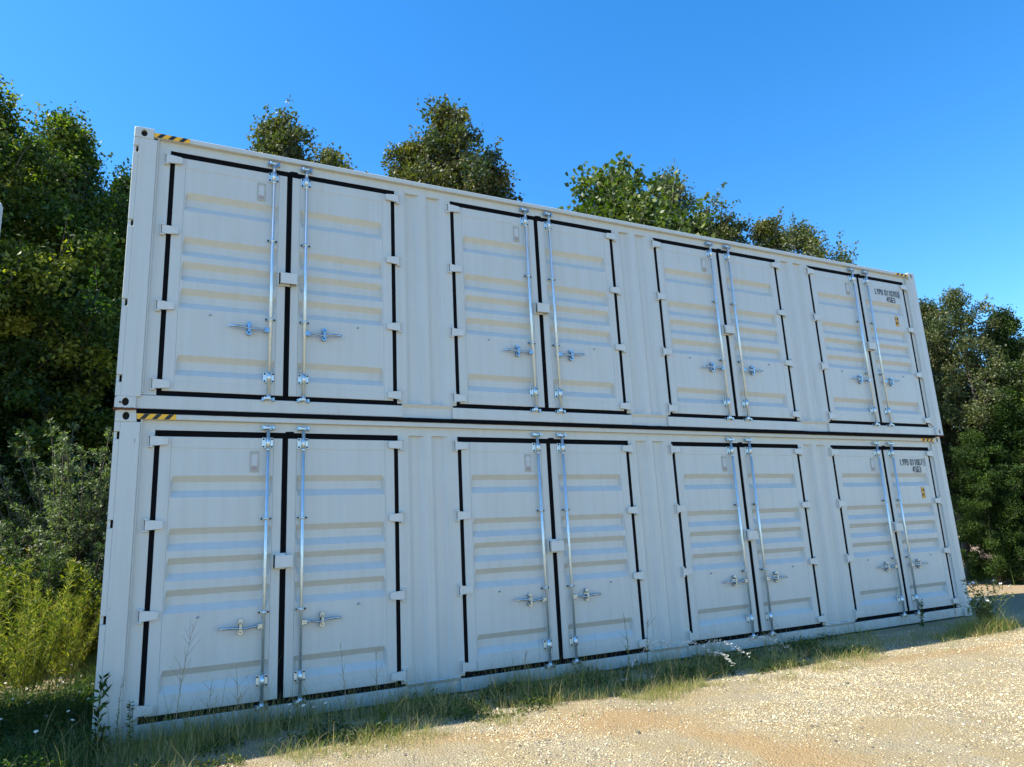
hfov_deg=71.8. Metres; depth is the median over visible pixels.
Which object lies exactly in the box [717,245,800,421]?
door leaf
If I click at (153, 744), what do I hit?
grass
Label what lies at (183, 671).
seedy stalk
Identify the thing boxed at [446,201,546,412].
door leaf
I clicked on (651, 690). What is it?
fringe grass
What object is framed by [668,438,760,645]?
door leaf
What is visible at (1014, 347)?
oak tree
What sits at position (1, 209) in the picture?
shipping container
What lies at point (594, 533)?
door leaf
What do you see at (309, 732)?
broad leaved weed
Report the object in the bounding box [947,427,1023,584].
bushy tree
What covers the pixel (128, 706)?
broad leaved weed
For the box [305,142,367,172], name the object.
slender tree
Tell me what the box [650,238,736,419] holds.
door leaf
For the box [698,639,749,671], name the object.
flower spray
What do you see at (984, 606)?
flowering weed
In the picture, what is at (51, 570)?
silvery shrub
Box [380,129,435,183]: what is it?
gum tree
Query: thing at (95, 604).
green bush
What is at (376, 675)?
seedy stalk
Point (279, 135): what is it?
gum tree
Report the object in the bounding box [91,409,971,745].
shipping container
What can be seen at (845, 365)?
door leaf
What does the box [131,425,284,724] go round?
door leaf
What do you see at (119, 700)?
broad leaved weed
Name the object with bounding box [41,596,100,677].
feathery weed
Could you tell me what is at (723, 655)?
flower spray
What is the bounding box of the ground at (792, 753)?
[0,536,1023,766]
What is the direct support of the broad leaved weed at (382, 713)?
on the ground at (792, 753)
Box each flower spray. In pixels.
[630,639,676,667]
[674,640,718,664]
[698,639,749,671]
[712,651,734,665]
[740,634,787,658]
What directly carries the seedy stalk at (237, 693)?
on the ground at (792, 753)
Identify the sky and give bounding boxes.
[0,0,1023,426]
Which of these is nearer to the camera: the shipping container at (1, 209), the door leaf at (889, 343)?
the shipping container at (1, 209)
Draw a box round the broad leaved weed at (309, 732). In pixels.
[305,721,315,746]
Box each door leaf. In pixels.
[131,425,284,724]
[150,151,289,401]
[271,426,406,704]
[277,167,402,404]
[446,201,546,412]
[453,432,561,677]
[533,212,631,414]
[546,433,650,664]
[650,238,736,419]
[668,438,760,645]
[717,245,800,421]
[738,438,826,636]
[804,265,881,425]
[828,442,908,621]
[857,271,931,426]
[881,442,959,614]
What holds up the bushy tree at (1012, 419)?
on the ground at (792, 753)
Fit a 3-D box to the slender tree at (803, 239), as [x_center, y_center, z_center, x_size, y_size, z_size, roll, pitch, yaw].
[8.235,0.278,18.683,3.369,9.946,3.998,-15,-17,43]
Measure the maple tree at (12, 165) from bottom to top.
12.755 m
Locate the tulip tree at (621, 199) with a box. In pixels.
[557,151,719,237]
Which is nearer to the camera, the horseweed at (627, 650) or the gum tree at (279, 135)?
the horseweed at (627, 650)
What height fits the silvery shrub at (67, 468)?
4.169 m
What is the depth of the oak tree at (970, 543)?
21.34 m
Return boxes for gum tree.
[245,95,326,164]
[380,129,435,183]
[406,93,503,194]
[476,152,524,201]
[708,203,761,246]
[746,206,795,251]
[918,295,992,579]
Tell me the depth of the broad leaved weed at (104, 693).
5.87 m
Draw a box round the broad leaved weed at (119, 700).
[113,676,124,754]
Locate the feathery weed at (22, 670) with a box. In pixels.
[0,557,80,695]
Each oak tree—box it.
[2,143,86,405]
[39,158,131,500]
[946,422,978,550]
[962,304,1023,500]
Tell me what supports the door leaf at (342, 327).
in the shipping container at (257, 284)
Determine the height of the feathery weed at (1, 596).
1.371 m
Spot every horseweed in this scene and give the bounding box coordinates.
[622,614,631,677]
[646,617,655,679]
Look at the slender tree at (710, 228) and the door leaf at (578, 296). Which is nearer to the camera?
the door leaf at (578, 296)
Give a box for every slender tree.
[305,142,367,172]
[629,159,740,239]
[691,207,765,246]
[777,212,858,264]
[923,284,1023,568]
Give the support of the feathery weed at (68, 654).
on the ground at (792, 753)
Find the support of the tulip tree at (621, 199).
on the ground at (792, 753)
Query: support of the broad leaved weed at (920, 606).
on the ground at (792, 753)
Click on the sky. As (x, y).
(897, 126)
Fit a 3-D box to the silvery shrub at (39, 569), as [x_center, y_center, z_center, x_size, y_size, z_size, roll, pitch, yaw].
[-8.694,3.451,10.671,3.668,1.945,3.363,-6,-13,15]
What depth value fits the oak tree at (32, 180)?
18.66 m
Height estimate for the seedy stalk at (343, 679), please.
0.716 m
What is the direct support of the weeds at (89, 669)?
on the ground at (792, 753)
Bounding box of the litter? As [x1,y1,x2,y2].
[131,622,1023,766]
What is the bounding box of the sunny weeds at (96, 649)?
[1,619,98,678]
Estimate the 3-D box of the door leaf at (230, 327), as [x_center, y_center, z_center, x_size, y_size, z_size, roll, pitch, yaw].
[-2.929,-1.132,7.229,1.240,2.659,0.123,3,-14,-26]
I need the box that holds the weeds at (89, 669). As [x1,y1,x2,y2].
[0,650,105,766]
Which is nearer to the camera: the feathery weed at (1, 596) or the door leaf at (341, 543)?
the door leaf at (341, 543)
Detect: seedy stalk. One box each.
[169,613,200,735]
[202,676,215,734]
[230,665,249,734]
[337,642,348,718]
[369,646,379,713]
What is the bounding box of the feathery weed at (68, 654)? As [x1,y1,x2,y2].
[9,554,100,686]
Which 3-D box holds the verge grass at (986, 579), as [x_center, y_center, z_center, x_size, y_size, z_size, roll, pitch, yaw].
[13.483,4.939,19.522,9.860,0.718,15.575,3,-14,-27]
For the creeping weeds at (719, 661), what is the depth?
6.79 m
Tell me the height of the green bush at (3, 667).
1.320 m
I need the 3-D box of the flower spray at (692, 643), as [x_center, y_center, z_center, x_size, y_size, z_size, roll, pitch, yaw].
[1.996,2.982,7.672,0.535,0.389,0.062,-2,-13,-4]
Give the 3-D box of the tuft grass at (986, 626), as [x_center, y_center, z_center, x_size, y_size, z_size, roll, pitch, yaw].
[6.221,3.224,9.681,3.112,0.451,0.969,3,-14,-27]
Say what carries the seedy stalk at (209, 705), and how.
on the ground at (792, 753)
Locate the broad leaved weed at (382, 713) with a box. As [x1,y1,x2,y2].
[378,704,386,729]
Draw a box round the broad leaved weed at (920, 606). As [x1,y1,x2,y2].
[917,601,924,627]
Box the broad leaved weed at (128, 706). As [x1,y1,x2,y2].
[124,701,135,745]
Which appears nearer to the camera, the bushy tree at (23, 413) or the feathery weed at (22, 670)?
the feathery weed at (22, 670)
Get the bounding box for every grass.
[6,609,1013,766]
[139,624,1018,766]
[915,606,1023,645]
[963,554,1014,589]
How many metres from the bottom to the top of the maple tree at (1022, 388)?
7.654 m
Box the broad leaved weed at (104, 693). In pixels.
[86,673,111,748]
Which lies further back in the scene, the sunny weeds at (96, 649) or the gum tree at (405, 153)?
the gum tree at (405, 153)
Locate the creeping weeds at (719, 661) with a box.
[62,631,881,766]
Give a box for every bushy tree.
[0,357,87,556]
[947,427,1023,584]
[956,382,1023,577]
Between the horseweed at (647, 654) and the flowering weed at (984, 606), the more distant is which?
the flowering weed at (984, 606)
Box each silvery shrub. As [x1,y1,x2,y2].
[0,418,113,578]
[0,504,107,596]
[0,519,105,669]
[0,546,71,607]
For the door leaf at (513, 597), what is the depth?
8.00 m
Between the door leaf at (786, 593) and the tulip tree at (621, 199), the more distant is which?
the tulip tree at (621, 199)
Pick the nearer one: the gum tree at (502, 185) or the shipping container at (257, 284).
the shipping container at (257, 284)
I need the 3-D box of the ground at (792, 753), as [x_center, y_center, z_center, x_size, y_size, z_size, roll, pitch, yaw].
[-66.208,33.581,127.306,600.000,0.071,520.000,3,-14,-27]
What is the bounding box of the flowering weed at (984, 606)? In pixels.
[961,578,1014,621]
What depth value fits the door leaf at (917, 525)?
11.29 m
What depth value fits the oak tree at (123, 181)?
18.18 m
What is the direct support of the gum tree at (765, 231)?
on the ground at (792, 753)
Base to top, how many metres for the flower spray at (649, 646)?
0.426 m
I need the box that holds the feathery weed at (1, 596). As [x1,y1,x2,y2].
[0,588,5,617]
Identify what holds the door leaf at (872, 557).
in the shipping container at (307, 549)
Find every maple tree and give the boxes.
[0,74,114,543]
[0,101,129,527]
[1011,328,1023,502]
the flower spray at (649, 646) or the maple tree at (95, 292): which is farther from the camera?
the maple tree at (95, 292)
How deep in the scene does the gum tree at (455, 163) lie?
21.24 m
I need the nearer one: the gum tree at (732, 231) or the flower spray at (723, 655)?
the flower spray at (723, 655)
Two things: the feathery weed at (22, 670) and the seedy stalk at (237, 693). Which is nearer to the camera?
the seedy stalk at (237, 693)
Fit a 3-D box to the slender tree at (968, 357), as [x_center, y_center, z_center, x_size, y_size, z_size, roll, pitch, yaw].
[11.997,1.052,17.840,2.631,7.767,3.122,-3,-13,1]
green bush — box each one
[0,551,101,672]
[0,559,101,672]
[0,599,76,678]
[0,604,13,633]
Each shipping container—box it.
[0,202,2,230]
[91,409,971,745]
[113,126,943,437]
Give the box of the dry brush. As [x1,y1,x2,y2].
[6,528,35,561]
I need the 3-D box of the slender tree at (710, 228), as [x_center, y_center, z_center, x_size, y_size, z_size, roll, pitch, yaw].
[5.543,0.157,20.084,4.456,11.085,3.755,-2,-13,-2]
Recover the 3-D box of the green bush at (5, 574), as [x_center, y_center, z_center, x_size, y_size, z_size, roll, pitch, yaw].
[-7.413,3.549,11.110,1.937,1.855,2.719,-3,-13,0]
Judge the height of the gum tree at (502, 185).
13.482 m
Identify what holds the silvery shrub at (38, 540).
on the ground at (792, 753)
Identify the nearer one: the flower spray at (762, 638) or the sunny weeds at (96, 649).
the flower spray at (762, 638)
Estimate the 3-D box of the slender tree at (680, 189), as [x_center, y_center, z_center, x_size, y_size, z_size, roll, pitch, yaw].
[4.676,-0.425,20.131,4.187,12.360,4.968,1,-13,-18]

